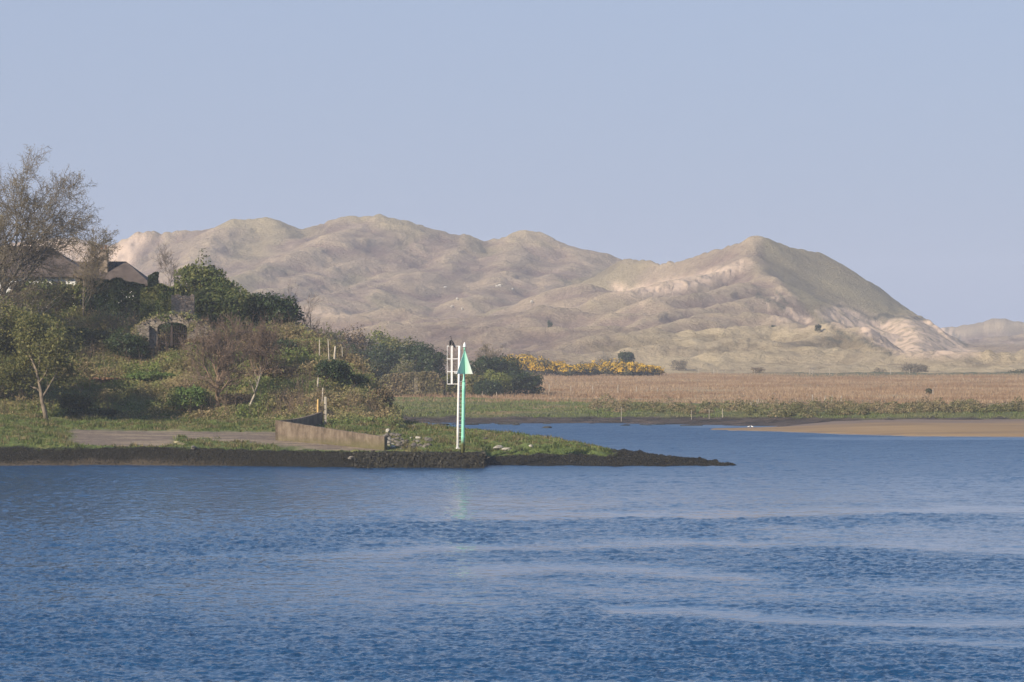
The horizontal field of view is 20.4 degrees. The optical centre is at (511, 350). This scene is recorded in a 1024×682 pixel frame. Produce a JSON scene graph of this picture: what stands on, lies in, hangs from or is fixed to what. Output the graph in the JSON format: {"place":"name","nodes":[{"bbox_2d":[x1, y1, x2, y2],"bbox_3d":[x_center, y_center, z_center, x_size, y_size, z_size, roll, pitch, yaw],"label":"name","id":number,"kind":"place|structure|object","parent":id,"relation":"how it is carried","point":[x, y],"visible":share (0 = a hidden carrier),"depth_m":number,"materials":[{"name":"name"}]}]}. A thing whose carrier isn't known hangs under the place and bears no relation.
{"place":"outdoors","nodes":[
{"label":"outdoors","id":0,"kind":"place"},
{"bbox_2d":[0,318,735,466],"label":"headland","id":1,"kind":"structure","parent":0,"point":[110,437],"depth_m":221.96,"materials":[{"name":"green plant"}]},
{"bbox_2d":[0,293,42,382],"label":"budding tree","id":2,"kind":"object","parent":1,"relation":"on","point":[5,339],"visible":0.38,"depth_m":244.78,"materials":[{"name":"green plant"}]},
{"bbox_2d":[5,262,76,318],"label":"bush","id":3,"kind":"object","parent":1,"relation":"on","point":[40,306],"visible":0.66,"depth_m":259.50,"materials":[{"name":"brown plant"}]},
{"bbox_2d":[7,278,75,313],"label":"ivy bush","id":4,"kind":"object","parent":1,"relation":"on","point":[62,303],"visible":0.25,"depth_m":280.83,"materials":[{"name":"green plant"}]},
{"bbox_2d":[0,302,89,419],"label":"budding tree","id":5,"kind":"object","parent":1,"relation":"on","point":[33,336],"visible":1,"depth_m":239.44,"materials":[{"name":"green plant"}]},
{"bbox_2d":[0,144,104,333],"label":"bare tree","id":6,"kind":"object","parent":1,"relation":"on","point":[25,229],"visible":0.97,"depth_m":262.12,"materials":[{"name":"grey plant"}]},
{"bbox_2d":[0,246,147,307],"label":"house","id":7,"kind":"structure","parent":1,"relation":"on","point":[126,271],"depth_m":289.59,"materials":[{"name":"grey tile"}]},
{"bbox_2d":[55,392,94,409],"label":"dark shrub","id":8,"kind":"object","parent":1,"relation":"on","point":[75,401],"visible":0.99,"depth_m":245.35,"materials":[{"name":"green plant"}]},
{"bbox_2d":[59,280,90,314],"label":"ivy bush","id":9,"kind":"object","parent":1,"relation":"on","point":[79,296],"visible":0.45,"depth_m":281.88,"materials":[{"name":"green plant"}]},
{"bbox_2d":[62,328,114,345],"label":"dark shrub","id":10,"kind":"object","parent":1,"relation":"on","point":[91,335],"visible":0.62,"depth_m":263.64,"materials":[{"name":"green plant"}]},
{"bbox_2d":[60,407,122,415],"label":"shrub","id":11,"kind":"object","parent":1,"relation":"on","point":[99,411],"visible":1,"depth_m":244.18,"materials":[{"name":"green plant"}]},
{"bbox_2d":[59,217,124,318],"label":"bare tree","id":12,"kind":"object","parent":1,"relation":"on","point":[94,253],"visible":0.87,"depth_m":278.58,"materials":[{"name":"brown plant"}]},
{"bbox_2d":[82,377,125,379],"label":"bracken patch","id":13,"kind":"object","parent":1,"relation":"on","point":[106,378],"visible":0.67,"depth_m":253.94,"materials":[{"name":"brown plant"}]},
{"bbox_2d":[85,277,145,319],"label":"clipped hedge","id":14,"kind":"object","parent":1,"relation":"on","point":[116,299],"visible":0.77,"depth_m":280.22,"materials":[{"name":"green plant"}]},
{"bbox_2d":[103,330,151,358],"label":"ivy bush","id":15,"kind":"object","parent":1,"relation":"on","point":[134,343],"visible":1,"depth_m":260.15,"materials":[{"name":"green plant"}]},
{"bbox_2d":[122,371,175,380],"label":"green shrub","id":16,"kind":"object","parent":1,"relation":"on","point":[148,375],"visible":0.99,"depth_m":254.78,"materials":[{"name":"green plant"}]},
{"bbox_2d":[147,271,158,286],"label":"clipped column","id":17,"kind":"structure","parent":1,"relation":"on","point":[152,280],"depth_m":284.47,"materials":[{"name":"green plant"}]},
{"bbox_2d":[139,283,174,320],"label":"clipped hedge","id":18,"kind":"object","parent":1,"relation":"on","point":[155,297],"visible":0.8,"depth_m":278.27,"materials":[{"name":"green plant"}]},
{"bbox_2d":[130,310,216,353],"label":"stone archway","id":19,"kind":"object","parent":1,"relation":"on","point":[148,327],"visible":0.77,"depth_m":262.30,"materials":[{"name":"grey stone"}]},
{"bbox_2d":[158,322,186,345],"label":"iron gate","id":20,"kind":"structure","parent":19,"relation":"attached to","point":[171,333],"depth_m":262.54,"materials":[{"name":"grey metal"}]},
{"bbox_2d":[151,243,195,323],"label":"bare tree","id":21,"kind":"object","parent":1,"relation":"on","point":[165,256],"visible":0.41,"depth_m":322.20,"materials":[{"name":"grey plant"}]},
{"bbox_2d":[172,277,188,295],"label":"ivy bush","id":22,"kind":"object","parent":1,"relation":"on","point":[181,289],"visible":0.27,"depth_m":282.74,"materials":[{"name":"green plant"}]},
{"bbox_2d":[171,294,194,315],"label":"stone gable","id":23,"kind":"structure","parent":1,"relation":"on","point":[180,303],"depth_m":272.00,"materials":[{"name":"grey stone"}]},
{"bbox_2d":[160,312,209,340],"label":"ivy bush","id":24,"kind":"object","parent":1,"relation":"on","point":[175,327],"visible":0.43,"depth_m":264.77,"materials":[{"name":"green plant"}]},
{"bbox_2d":[165,384,210,410],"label":"green shrub","id":25,"kind":"object","parent":1,"relation":"on","point":[196,395],"visible":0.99,"depth_m":246.53,"materials":[{"name":"green plant"}]},
{"bbox_2d":[0,296,383,418],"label":"brushwood","id":26,"kind":"object","parent":1,"relation":"on","point":[286,391],"visible":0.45,"depth_m":254.43,"materials":[{"name":"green plant"}]},
{"bbox_2d":[173,248,226,316],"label":"ivy tree","id":27,"kind":"object","parent":1,"relation":"on","point":[192,275],"visible":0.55,"depth_m":285.03,"materials":[{"name":"green plant"}]},
{"bbox_2d":[0,300,406,428],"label":"undergrowth","id":28,"kind":"object","parent":1,"relation":"on","point":[389,413],"visible":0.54,"depth_m":252.94,"materials":[{"name":"green plant"}]},
{"bbox_2d":[184,335,225,354],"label":"bramble bush","id":29,"kind":"object","parent":1,"relation":"on","point":[194,341],"visible":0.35,"depth_m":261.19,"materials":[{"name":"brown plant"}]},
{"bbox_2d":[178,310,254,406],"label":"bare tree","id":30,"kind":"object","parent":1,"relation":"on","point":[227,361],"visible":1,"depth_m":247.45,"materials":[{"name":"brown plant"}]},
{"bbox_2d":[209,269,239,291],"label":"ivy bush","id":31,"kind":"object","parent":1,"relation":"on","point":[225,279],"visible":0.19,"depth_m":284.52,"materials":[{"name":"green plant"}]},
{"bbox_2d":[192,281,261,328],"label":"bush","id":32,"kind":"object","parent":1,"relation":"on","point":[213,301],"visible":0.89,"depth_m":275.22,"materials":[{"name":"green plant"}]},
{"bbox_2d":[218,393,251,404],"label":"bramble bush","id":33,"kind":"object","parent":1,"relation":"on","point":[229,397],"visible":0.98,"depth_m":247.25,"materials":[{"name":"brown plant"}]},
{"bbox_2d":[247,362,263,408],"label":"leaning tree","id":34,"kind":"object","parent":1,"relation":"on","point":[257,383],"visible":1,"depth_m":246.12,"materials":[{"name":"brown plant"}]},
{"bbox_2d":[233,331,282,345],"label":"bramble bush","id":35,"kind":"object","parent":1,"relation":"on","point":[248,338],"visible":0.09,"depth_m":265.28,"materials":[{"name":"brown plant"}]},
{"bbox_2d":[232,319,286,376],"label":"bare tree","id":36,"kind":"object","parent":1,"relation":"on","point":[267,337],"visible":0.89,"depth_m":255.59,"materials":[{"name":"brown plant"}]},
{"bbox_2d":[236,291,305,328],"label":"bush","id":37,"kind":"object","parent":1,"relation":"on","point":[269,303],"visible":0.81,"depth_m":276.17,"materials":[{"name":"green plant"}]},
{"bbox_2d":[247,365,310,378],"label":"bramble bush","id":38,"kind":"object","parent":1,"relation":"on","point":[275,371],"visible":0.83,"depth_m":255.91,"materials":[{"name":"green plant"}]},
{"bbox_2d":[261,339,300,353],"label":"dark shrub","id":39,"kind":"object","parent":1,"relation":"on","point":[287,342],"visible":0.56,"depth_m":263.10,"materials":[{"name":"green plant"}]},
{"bbox_2d":[280,279,302,304],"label":"sapling","id":40,"kind":"object","parent":1,"relation":"on","point":[291,290],"visible":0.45,"depth_m":301.57,"materials":[{"name":"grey plant"}]},
{"bbox_2d":[0,403,611,455],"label":"grass","id":41,"kind":"structure","parent":1,"relation":"on","point":[157,425],"depth_m":233.19,"materials":[{"name":"green plant"}]},
{"bbox_2d":[297,295,323,325],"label":"sapling","id":42,"kind":"object","parent":1,"relation":"on","point":[308,307],"visible":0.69,"depth_m":282.95,"materials":[{"name":"brown plant"}]},
{"bbox_2d":[303,302,324,333],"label":"sapling","id":43,"kind":"object","parent":1,"relation":"on","point":[310,318],"visible":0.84,"depth_m":281.58,"materials":[{"name":"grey plant"}]},
{"bbox_2d":[317,399,319,411],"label":"board post","id":44,"kind":"object","parent":1,"relation":"on","point":[318,405],"visible":0.77,"depth_m":241.94,"materials":[{"name":"yellow wood"}]},
{"bbox_2d":[321,397,326,423],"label":"gate post","id":45,"kind":"object","parent":1,"relation":"on","point":[325,410],"visible":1,"depth_m":237.10,"materials":[{"name":"grey wood"}]},
{"bbox_2d":[275,412,386,449],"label":"concrete wall","id":46,"kind":"structure","parent":1,"relation":"on","point":[305,429],"depth_m":221.96,"materials":[{"name":"beige concrete"}]},
{"bbox_2d":[312,359,352,381],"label":"hanging shrub","id":47,"kind":"object","parent":1,"relation":"on","point":[326,368],"visible":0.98,"depth_m":253.29,"materials":[{"name":"green plant"}]},
{"bbox_2d":[346,374,369,384],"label":"hanging shrub","id":48,"kind":"object","parent":1,"relation":"on","point":[360,377],"visible":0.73,"depth_m":256.29,"materials":[{"name":"green plant"}]},
{"bbox_2d":[0,446,733,465],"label":"seaweed","id":49,"kind":"object","parent":1,"relation":"on","point":[655,458],"visible":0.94,"depth_m":217.54,"materials":[{"name":"plant"}]},
{"bbox_2d":[370,386,394,408],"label":"tussock bush","id":50,"kind":"object","parent":1,"relation":"on","point":[386,394],"visible":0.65,"depth_m":250.64,"materials":[{"name":"brown plant"}]},
{"bbox_2d":[350,450,488,467],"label":"weedy quay","id":51,"kind":"structure","parent":1,"relation":"on","point":[411,459],"depth_m":212.42,"materials":[{"name":"stone"}]},
{"bbox_2d":[457,342,472,452],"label":"beacon","id":52,"kind":"object","parent":51,"relation":"on","point":[464,368],"visible":1,"depth_m":213.09,"materials":[{"name":"green paint"}]},
{"bbox_2d":[447,346,460,448],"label":"mast","id":53,"kind":"object","parent":1,"relation":"on","point":[452,371],"visible":0.8,"depth_m":217.55,"materials":[{"name":"white metal"}]},
{"bbox_2d":[449,336,454,347],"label":"cormorant","id":54,"kind":"object","parent":53,"relation":"on","point":[452,342],"visible":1,"depth_m":217.50,"materials":[{"name":"black"}]},
{"bbox_2d":[493,445,502,449],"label":"boulder","id":55,"kind":"object","parent":1,"relation":"on","point":[497,447],"visible":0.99,"depth_m":222.93,"materials":[{"name":"white stone"}]},
{"bbox_2d":[0,422,1023,681],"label":"water","id":56,"kind":"structure","parent":0,"point":[782,556],"depth_m":114.67,"materials":[{"name":"blue liquid"}]},
{"bbox_2d":[0,0,1023,327],"label":"sky","id":57,"kind":"structure","parent":0,"point":[882,139],"materials":[{"name":"blue"}]},
{"bbox_2d":[10,214,1023,372],"bbox_3d":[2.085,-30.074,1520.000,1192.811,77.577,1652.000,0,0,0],"label":"dunes","id":58,"kind":"structure","parent":0,"point":[723,309],"depth_m":1157.12,"materials":[{"name":"beige sand"}]},
{"bbox_2d":[547,320,552,327],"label":"dune bush","id":59,"kind":"object","parent":58,"relation":"on","point":[549,324],"visible":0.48,"depth_m":904.83,"materials":[{"name":"grey plant"}]},
{"bbox_2d":[595,353,613,364],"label":"twig bush","id":60,"kind":"object","parent":58,"relation":"on","point":[605,358],"visible":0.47,"depth_m":734.86,"materials":[{"name":"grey plant"}]},
{"bbox_2d":[750,367,764,372],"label":"twig bush","id":61,"kind":"object","parent":58,"relation":"on","point":[760,369],"visible":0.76,"depth_m":715.26,"materials":[{"name":"brown plant"}]},
{"bbox_2d":[814,324,821,331],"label":"dune bush","id":62,"kind":"object","parent":58,"relation":"on","point":[818,328],"visible":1,"depth_m":857.54,"materials":[{"name":"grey plant"}]},
{"bbox_2d":[394,372,1023,426],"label":"marsh","id":63,"kind":"structure","parent":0,"point":[740,419],"depth_m":351.43,"materials":[{"name":"plant"}]},
{"bbox_2d":[314,322,346,346],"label":"thicket tree","id":64,"kind":"object","parent":63,"relation":"on","point":[333,333],"visible":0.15,"depth_m":469.27,"materials":[{"name":"brown plant"}]},
{"bbox_2d":[336,323,371,351],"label":"thicket tree","id":65,"kind":"object","parent":63,"relation":"on","point":[355,341],"visible":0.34,"depth_m":472.92,"materials":[{"name":"green plant"}]},
{"bbox_2d":[343,343,374,364],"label":"thicket tree","id":66,"kind":"object","parent":63,"relation":"on","point":[355,352],"visible":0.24,"depth_m":450.98,"materials":[{"name":"green plant"}]},
{"bbox_2d":[356,326,393,371],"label":"thicket tree","id":67,"kind":"object","parent":63,"relation":"on","point":[381,338],"visible":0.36,"depth_m":475.74,"materials":[{"name":"green plant"}]},
{"bbox_2d":[364,358,387,380],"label":"thicket tree","id":68,"kind":"object","parent":63,"relation":"on","point":[381,368],"visible":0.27,"depth_m":440.15,"materials":[{"name":"green plant"}]},
{"bbox_2d":[367,341,404,378],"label":"thicket tree","id":69,"kind":"object","parent":63,"relation":"on","point":[385,356],"visible":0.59,"depth_m":448.80,"materials":[{"name":"green plant"}]},
{"bbox_2d":[393,352,414,372],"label":"pale shrub","id":70,"kind":"object","parent":63,"relation":"on","point":[405,368],"visible":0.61,"depth_m":438.42,"materials":[{"name":"green plant"}]},
{"bbox_2d":[385,336,426,372],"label":"thicket tree","id":71,"kind":"object","parent":63,"relation":"on","point":[397,341],"visible":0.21,"depth_m":469.21,"materials":[{"name":"green plant"}]},
{"bbox_2d":[378,371,445,396],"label":"shrub","id":72,"kind":"object","parent":63,"relation":"on","point":[420,383],"visible":0.92,"depth_m":430.79,"materials":[{"name":"plant"}]},
{"bbox_2d":[391,340,436,371],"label":"thicket tree","id":73,"kind":"object","parent":63,"relation":"on","point":[414,351],"visible":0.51,"depth_m":448.72,"materials":[{"name":"green plant"}]},
{"bbox_2d":[417,347,448,382],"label":"thicket tree","id":74,"kind":"object","parent":63,"relation":"on","point":[429,359],"visible":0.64,"depth_m":445.43,"materials":[{"name":"green plant"}]},
{"bbox_2d":[441,371,461,394],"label":"scrub tree","id":75,"kind":"object","parent":63,"relation":"on","point":[450,387],"visible":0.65,"depth_m":445.10,"materials":[{"name":"green plant"}]},
{"bbox_2d":[442,349,462,378],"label":"willow tree","id":76,"kind":"object","parent":63,"relation":"on","point":[454,361],"visible":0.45,"depth_m":479.65,"materials":[{"name":"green plant"}]},
{"bbox_2d":[465,374,487,394],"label":"scrub tree","id":77,"kind":"object","parent":63,"relation":"on","point":[472,379],"visible":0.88,"depth_m":440.36,"materials":[{"name":"green plant"}]},
{"bbox_2d":[467,355,504,390],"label":"scrub tree","id":78,"kind":"object","parent":63,"relation":"on","point":[482,364],"visible":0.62,"depth_m":450.91,"materials":[{"name":"green plant"}]},
{"bbox_2d":[471,379,504,395],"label":"scrub tree","id":79,"kind":"object","parent":63,"relation":"on","point":[488,388],"visible":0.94,"depth_m":436.76,"materials":[{"name":"green plant"}]},
{"bbox_2d":[471,341,504,376],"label":"willow tree","id":80,"kind":"object","parent":63,"relation":"on","point":[485,349],"visible":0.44,"depth_m":486.05,"materials":[{"name":"brown plant"}]},
{"bbox_2d":[483,369,513,394],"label":"scrub tree","id":81,"kind":"object","parent":63,"relation":"on","point":[501,377],"visible":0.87,"depth_m":440.20,"materials":[{"name":"green plant"}]},
{"bbox_2d":[489,353,524,392],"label":"scrub tree","id":82,"kind":"object","parent":63,"relation":"on","point":[508,363],"visible":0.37,"depth_m":454.03,"materials":[{"name":"green plant"}]},
{"bbox_2d":[502,354,524,368],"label":"gorse bush","id":83,"kind":"object","parent":63,"relation":"on","point":[514,358],"visible":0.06,"depth_m":654.99,"materials":[{"name":"grey plant"}]},
{"bbox_2d":[503,365,535,394],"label":"scrub tree","id":84,"kind":"object","parent":63,"relation":"on","point":[520,377],"visible":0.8,"depth_m":445.06,"materials":[{"name":"green plant"}]},
{"bbox_2d":[516,352,535,374],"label":"gorse bush","id":85,"kind":"object","parent":63,"relation":"on","point":[526,361],"visible":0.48,"depth_m":660.71,"materials":[{"name":"yellow plant"}]},
{"bbox_2d":[521,373,545,394],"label":"scrub tree","id":86,"kind":"object","parent":63,"relation":"on","point":[537,380],"visible":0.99,"depth_m":446.20,"materials":[{"name":"green plant"}]},
{"bbox_2d":[524,350,546,360],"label":"twig bush","id":87,"kind":"object","parent":63,"relation":"on","point":[537,355],"visible":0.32,"depth_m":729.75,"materials":[{"name":"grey plant"}]},
{"bbox_2d":[527,356,556,375],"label":"gorse bush","id":88,"kind":"object","parent":63,"relation":"on","point":[542,367],"visible":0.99,"depth_m":653.88,"materials":[{"name":"yellow plant"}]},
{"bbox_2d":[548,360,566,375],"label":"gorse bush","id":89,"kind":"object","parent":63,"relation":"on","point":[558,364],"visible":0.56,"depth_m":659.12,"materials":[{"name":"yellow plant"}]},
{"bbox_2d":[557,364,585,375],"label":"gorse bush","id":90,"kind":"object","parent":63,"relation":"on","point":[566,369],"visible":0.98,"depth_m":650.82,"materials":[{"name":"yellow plant"}]},
{"bbox_2d":[574,362,599,375],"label":"gorse bush","id":91,"kind":"object","parent":63,"relation":"on","point":[589,369],"visible":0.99,"depth_m":653.57,"materials":[{"name":"yellow plant"}]},
{"bbox_2d":[584,360,606,375],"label":"gorse bush","id":92,"kind":"object","parent":63,"relation":"on","point":[597,365],"visible":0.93,"depth_m":656.98,"materials":[{"name":"yellow plant"}]},
{"bbox_2d":[598,358,625,375],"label":"gorse bush","id":93,"kind":"object","parent":63,"relation":"on","point":[609,368],"visible":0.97,"depth_m":653.95,"materials":[{"name":"yellow plant"}]},
{"bbox_2d":[617,350,634,363],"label":"round tree","id":94,"kind":"object","parent":63,"relation":"on","point":[626,357],"visible":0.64,"depth_m":699.31,"materials":[{"name":"green plant"}]},
{"bbox_2d":[616,362,644,376],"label":"gorse bush","id":95,"kind":"object","parent":63,"relation":"on","point":[630,368],"visible":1,"depth_m":650.57,"materials":[{"name":"yellow plant"}]},
{"bbox_2d":[634,363,657,375],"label":"gorse bush","id":96,"kind":"object","parent":63,"relation":"on","point":[649,370],"visible":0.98,"depth_m":653.47,"materials":[{"name":"yellow plant"}]},
{"bbox_2d":[650,365,665,375],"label":"gorse bush","id":97,"kind":"object","parent":63,"relation":"on","point":[660,371],"visible":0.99,"depth_m":656.02,"materials":[{"name":"yellow plant"}]},
{"bbox_2d":[670,359,688,370],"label":"twig bush","id":98,"kind":"object","parent":63,"relation":"on","point":[681,363],"visible":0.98,"depth_m":727.47,"materials":[{"name":"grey plant"}]},
{"bbox_2d":[388,395,1023,418],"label":"marsh grass","id":99,"kind":"structure","parent":63,"relation":"on","point":[417,406],"depth_m":364.98,"materials":[{"name":"green plant"}]},
{"bbox_2d":[393,372,1023,408],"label":"reeds","id":100,"kind":"object","parent":63,"relation":"on","point":[814,379],"visible":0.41,"depth_m":507.92,"materials":[{"name":"beige plant"}]},
{"bbox_2d":[588,392,1023,417],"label":"rush tussocks","id":101,"kind":"object","parent":63,"relation":"on","point":[970,405],"visible":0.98,"depth_m":348.26,"materials":[{"name":"green plant"}]},
{"bbox_2d":[874,367,886,371],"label":"twig bush","id":102,"kind":"object","parent":63,"relation":"on","point":[879,369],"visible":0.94,"depth_m":723.77,"materials":[{"name":"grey plant"}]},
{"bbox_2d":[899,363,929,372],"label":"twig bush","id":103,"kind":"object","parent":63,"relation":"on","point":[907,367],"visible":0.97,"depth_m":721.07,"materials":[{"name":"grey plant"}]},
{"bbox_2d":[1007,369,1023,372],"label":"dark bush","id":104,"kind":"object","parent":63,"relation":"on","point":[1018,371],"visible":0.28,"depth_m":715.86,"materials":[{"name":"grey plant"}]},
{"bbox_2d":[711,419,1023,436],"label":"sandbank","id":105,"kind":"structure","parent":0,"point":[961,428],"depth_m":310.29,"materials":[{"name":"beige sand"}]}
]}

